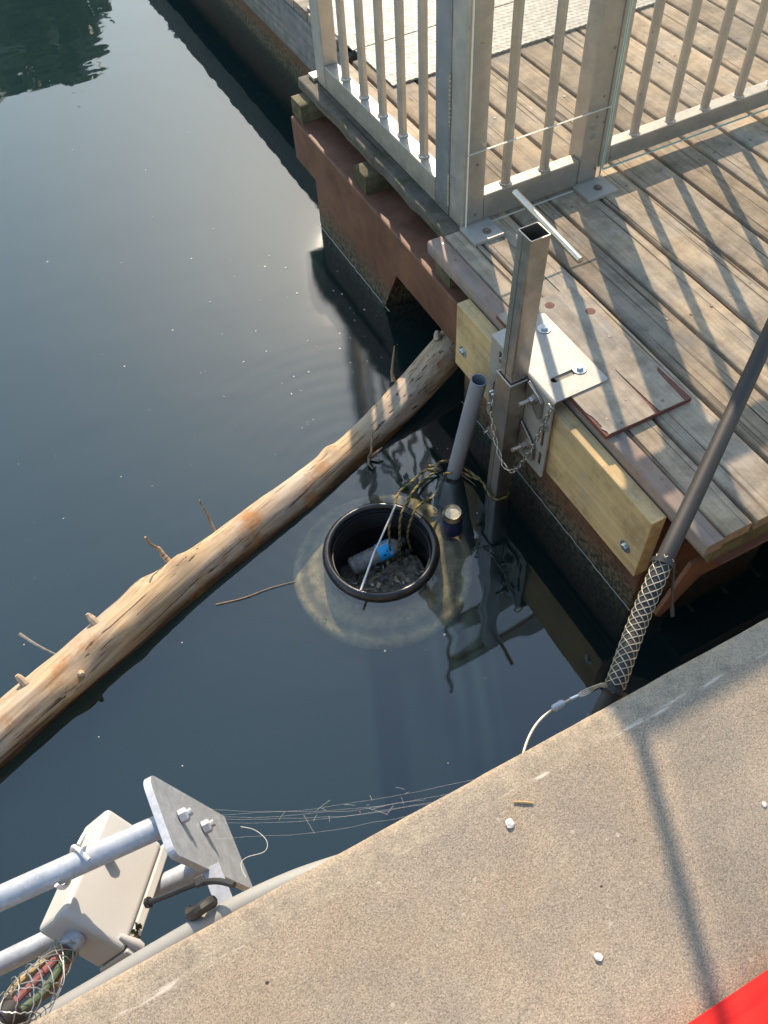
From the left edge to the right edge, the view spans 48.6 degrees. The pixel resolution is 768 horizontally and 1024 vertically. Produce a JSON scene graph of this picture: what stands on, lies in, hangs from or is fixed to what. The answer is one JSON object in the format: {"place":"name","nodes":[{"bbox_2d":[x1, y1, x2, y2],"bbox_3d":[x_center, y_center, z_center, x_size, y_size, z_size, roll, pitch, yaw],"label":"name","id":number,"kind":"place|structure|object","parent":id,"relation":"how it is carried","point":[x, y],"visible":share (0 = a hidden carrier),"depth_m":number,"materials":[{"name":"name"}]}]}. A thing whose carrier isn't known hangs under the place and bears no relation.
{"place":"outdoors","nodes":[
{"label":"outdoors","id":0,"kind":"place"},
{"bbox_2d":[130,922,141,938],"bbox_3d":[-0.406,0.689,1.399,0.018,0.023,0.027,6,55,8],"label":"dried weed","id":1,"kind":"object","parent":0,"point":[138,927],"visible":1,"depth_m":1.40,"materials":[{"name":"plant"}]},
{"bbox_2d":[0,0,767,1015],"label":"water","id":2,"kind":"structure","parent":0,"point":[168,124],"depth_m":4.97,"materials":[{"name":"water"}]},
{"bbox_2d":[30,618,767,1023],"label":"quay","id":3,"kind":"structure","parent":0,"point":[630,846],"depth_m":1.19,"materials":[{"name":"concrete"}]},
{"bbox_2d":[0,776,252,975],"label":"pipe frame","id":4,"kind":"object","parent":3,"relation":"attached to","point":[182,827],"visible":0.88,"depth_m":1.40,"materials":[{"name":"grey metal"}]},
{"bbox_2d":[54,832,89,889],"bbox_3d":[-0.489,0.546,1.332,0.078,0.074,0.047,-38,61,-22],"label":"white wire tie","id":5,"kind":"object","parent":4,"relation":"attached to","point":[80,851],"visible":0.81,"depth_m":1.32,"materials":[{"name":"white plastic"}]},
{"bbox_2d":[40,810,167,971],"bbox_3d":[-0.472,0.648,1.462,0.159,0.225,0.257,-3,54,1],"label":"junction box","id":6,"kind":"object","parent":4,"relation":"attached to","point":[95,915],"visible":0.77,"depth_m":1.40,"materials":[{"name":"beige plastic"}]},
{"bbox_2d":[0,938,79,1023],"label":"cable bundle","id":7,"kind":"object","parent":6,"relation":"attached to","point":[12,1011],"visible":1,"depth_m":1.25,"materials":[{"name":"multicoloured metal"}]},
{"bbox_2d":[143,874,235,920],"bbox_3d":[-0.291,0.581,1.274,0.155,0.089,0.058,-12,54,-6],"label":"black cable tie","id":8,"kind":"object","parent":4,"relation":"attached to","point":[200,909],"visible":1,"depth_m":1.27,"materials":[{"name":"plastic"}]},
{"bbox_2d":[23,854,337,1023],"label":"conduit","id":9,"kind":"object","parent":3,"relation":"attached to","point":[215,914],"visible":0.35,"depth_m":1.25,"materials":[{"name":"grey plastic"}]},
{"bbox_2d":[209,780,469,876],"bbox_3d":[-0.084,0.508,1.371,0.459,0.169,0.115,-2,54,2],"label":"cobweb","id":10,"kind":"object","parent":3,"relation":"attached to","point":[307,820],"visible":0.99,"depth_m":1.42},
{"bbox_2d":[505,818,514,827],"bbox_3d":[0.184,0.455,1.244,0.013,0.007,0.014,-11,54,-5],"label":"pebble","id":11,"kind":"object","parent":3,"relation":"on","point":[509,822],"visible":1,"depth_m":1.24,"materials":[{"name":"white stone"}]},
{"bbox_2d":[514,801,532,803],"bbox_3d":[0.207,0.430,1.262,0.028,0.004,0.004,1,54,4],"label":"straw","id":12,"kind":"object","parent":3,"relation":"on","point":[525,802],"visible":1,"depth_m":1.26,"materials":[{"name":"yellow plant"}]},
{"bbox_2d":[594,952,602,960],"bbox_3d":[0.287,0.595,1.138,0.013,0.006,0.011,1,54,4],"label":"pebble","id":13,"kind":"object","parent":3,"relation":"on","point":[598,956],"visible":1,"depth_m":1.14,"materials":[{"name":"white stone"}]},
{"bbox_2d":[590,318,767,714],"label":"pole","id":14,"kind":"object","parent":3,"relation":"attached to","point":[661,567],"visible":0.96,"depth_m":1.60,"materials":[{"name":"metal"}]},
{"bbox_2d":[522,683,612,752],"bbox_3d":[0.300,0.350,1.451,0.231,0.040,0.049,-34,59,-20],"label":"wire sling","id":15,"kind":"object","parent":14,"relation":"on","point":[558,705],"visible":0.91,"depth_m":1.46,"materials":[{"name":"white metal"}]},
{"bbox_2d":[688,969,767,1023],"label":"red panel","id":16,"kind":"object","parent":3,"relation":"on","point":[747,1003],"depth_m":1.08,"materials":[{"name":"paint"}]},
{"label":"water","id":17,"kind":"structure","parent":0,"visible":0},
{"bbox_2d":[18,632,55,654],"bbox_3d":[-1.004,0.396,2.496,0.178,0.025,0.015,23,58,18],"label":"twig","id":18,"kind":"object","parent":17,"relation":"in","point":[20,634],"visible":0.79,"depth_m":2.49,"materials":[{"name":"wood"}]},
{"bbox_2d":[0,330,458,769],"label":"driftwood log","id":19,"kind":"object","parent":17,"relation":"on","point":[129,622],"visible":0.93,"depth_m":2.53,"materials":[{"name":"brown wood"}]},
{"bbox_2d":[216,581,294,604],"bbox_3d":[-0.383,0.244,2.543,0.244,0.005,0.010,-16,55,-8],"label":"twig","id":20,"kind":"object","parent":17,"relation":"on","point":[250,595],"visible":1,"depth_m":2.54,"materials":[{"name":"brown wood"}]},
{"bbox_2d":[196,0,356,106],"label":"floating dock","id":21,"kind":"object","parent":17,"relation":"on","point":[272,40],"visible":0.17,"depth_m":4.43,"materials":[{"name":"concrete"}]},
{"bbox_2d":[307,0,513,50],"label":"tread plate","id":22,"kind":"object","parent":21,"relation":"on","point":[410,18],"visible":0.44,"depth_m":3.53,"materials":[{"name":"white metal"}]},
{"bbox_2d":[18,149,587,765],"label":"floating specks","id":23,"kind":"object","parent":17,"relation":"on","point":[308,371],"visible":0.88,"depth_m":3.13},
{"bbox_2d":[293,494,472,649],"bbox_3d":[-0.002,0.205,2.732,0.568,0.330,0.568,-24,56,-14],"label":"skimmer bin","id":24,"kind":"object","parent":17,"relation":"in","point":[430,601],"visible":0.95,"depth_m":2.62,"materials":[{"name":"black plastic"}]},
{"bbox_2d":[347,536,407,573],"bbox_3d":[-0.020,0.135,2.759,0.204,0.075,0.066,-24,56,-14],"label":"plastic bottle","id":25,"kind":"object","parent":24,"relation":"in","point":[383,553],"visible":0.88,"depth_m":2.75,"materials":[{"name":"blue plastic"}]},
{"bbox_2d":[360,504,395,590],"bbox_3d":[-0.019,0.102,2.551,0.013,0.017,0.317,14,56,13],"label":"thin rod","id":26,"kind":"object","parent":24,"relation":"on","point":[370,563],"visible":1,"depth_m":2.54,"materials":[{"name":"silver metal"}]},
{"bbox_2d":[341,547,424,592],"bbox_3d":[0.000,0.234,2.773,0.298,0.060,0.298,-24,56,-14],"label":"litter heap","id":27,"kind":"object","parent":24,"relation":"in","point":[385,585],"visible":0.44,"depth_m":2.79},
{"bbox_2d":[352,548,423,591],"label":"leaf scraps","id":28,"kind":"object","parent":27,"relation":"on","point":[371,582],"visible":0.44,"depth_m":2.77,"materials":[{"name":"brown plant"}]},
{"bbox_2d":[442,504,462,536],"bbox_3d":[0.213,0.027,2.653,0.070,0.120,0.074,-24,56,-14],"label":"drink can","id":29,"kind":"object","parent":17,"relation":"on","point":[452,520],"visible":1,"depth_m":2.61,"materials":[{"name":"blue metal"}]},
{"bbox_2d":[439,374,487,508],"bbox_3d":[0.243,-0.203,2.683,0.136,0.611,0.051,2,54,5],"label":"grey pipe","id":30,"kind":"object","parent":17,"relation":"in","point":[472,405],"visible":0.9,"depth_m":2.61,"materials":[{"name":"plastic"}]},
{"bbox_2d":[388,459,452,559],"bbox_3d":[0.115,-0.015,2.771,0.090,0.236,0.339,29,61,22],"label":"rope","id":31,"kind":"object","parent":30,"relation":"hanging from","point":[435,470],"visible":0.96,"depth_m":2.71,"materials":[{"name":"fabric"}]},
{"bbox_2d":[461,467,509,500],"bbox_3d":[0.301,-0.096,2.735,0.218,0.038,0.068,22,58,18],"label":"rope","id":32,"kind":"object","parent":30,"relation":"attached to","point":[475,476],"visible":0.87,"depth_m":2.72,"materials":[{"name":"fabric"}]},
{"bbox_2d":[319,224,629,610],"bbox_3d":[0.217,-0.467,3.025,0.007,0.002,2.130,-24,56,-14],"label":"foam line","id":33,"kind":"object","parent":17,"relation":"on","point":[513,466],"visible":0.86,"depth_m":2.70,"materials":[{"name":"white"}]},
{"bbox_2d":[291,0,767,637],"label":"floating dock","id":34,"kind":"object","parent":17,"relation":"on","point":[669,274],"visible":0.6,"depth_m":2.66,"materials":[{"name":"brown wood"}]},
{"bbox_2d":[355,0,654,86],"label":"tread plate","id":35,"kind":"object","parent":34,"relation":"on","point":[539,21],"visible":0.43,"depth_m":3.42,"materials":[{"name":"white metal"}]},
{"bbox_2d":[308,0,767,246],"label":"fence","id":36,"kind":"object","parent":34,"relation":"on","point":[450,179],"visible":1,"depth_m":2.65,"materials":[{"name":"metal"}]},
{"bbox_2d":[481,189,607,541],"bbox_3d":[0.429,-0.312,2.443,0.234,1.262,0.304,-24,56,-14],"label":"steel post bracket","id":37,"kind":"object","parent":34,"relation":"attached to","point":[539,352],"visible":0.96,"depth_m":2.29,"materials":[{"name":"silver metal"}]},
{"bbox_2d":[489,390,556,472],"bbox_3d":[0.360,-0.241,2.370,0.073,0.310,0.236,-34,59,-19],"label":"safety chain","id":38,"kind":"object","parent":37,"relation":"hanging from","point":[491,395],"visible":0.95,"depth_m":2.40,"materials":[{"name":"metal"}]},
{"bbox_2d":[496,287,691,439],"bbox_3d":[0.559,-0.425,2.322,0.269,0.016,0.527,-24,56,-14],"label":"plywood patch","id":39,"kind":"object","parent":34,"relation":"on","point":[637,387],"visible":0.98,"depth_m":2.27,"materials":[{"name":"wood"}]}
]}

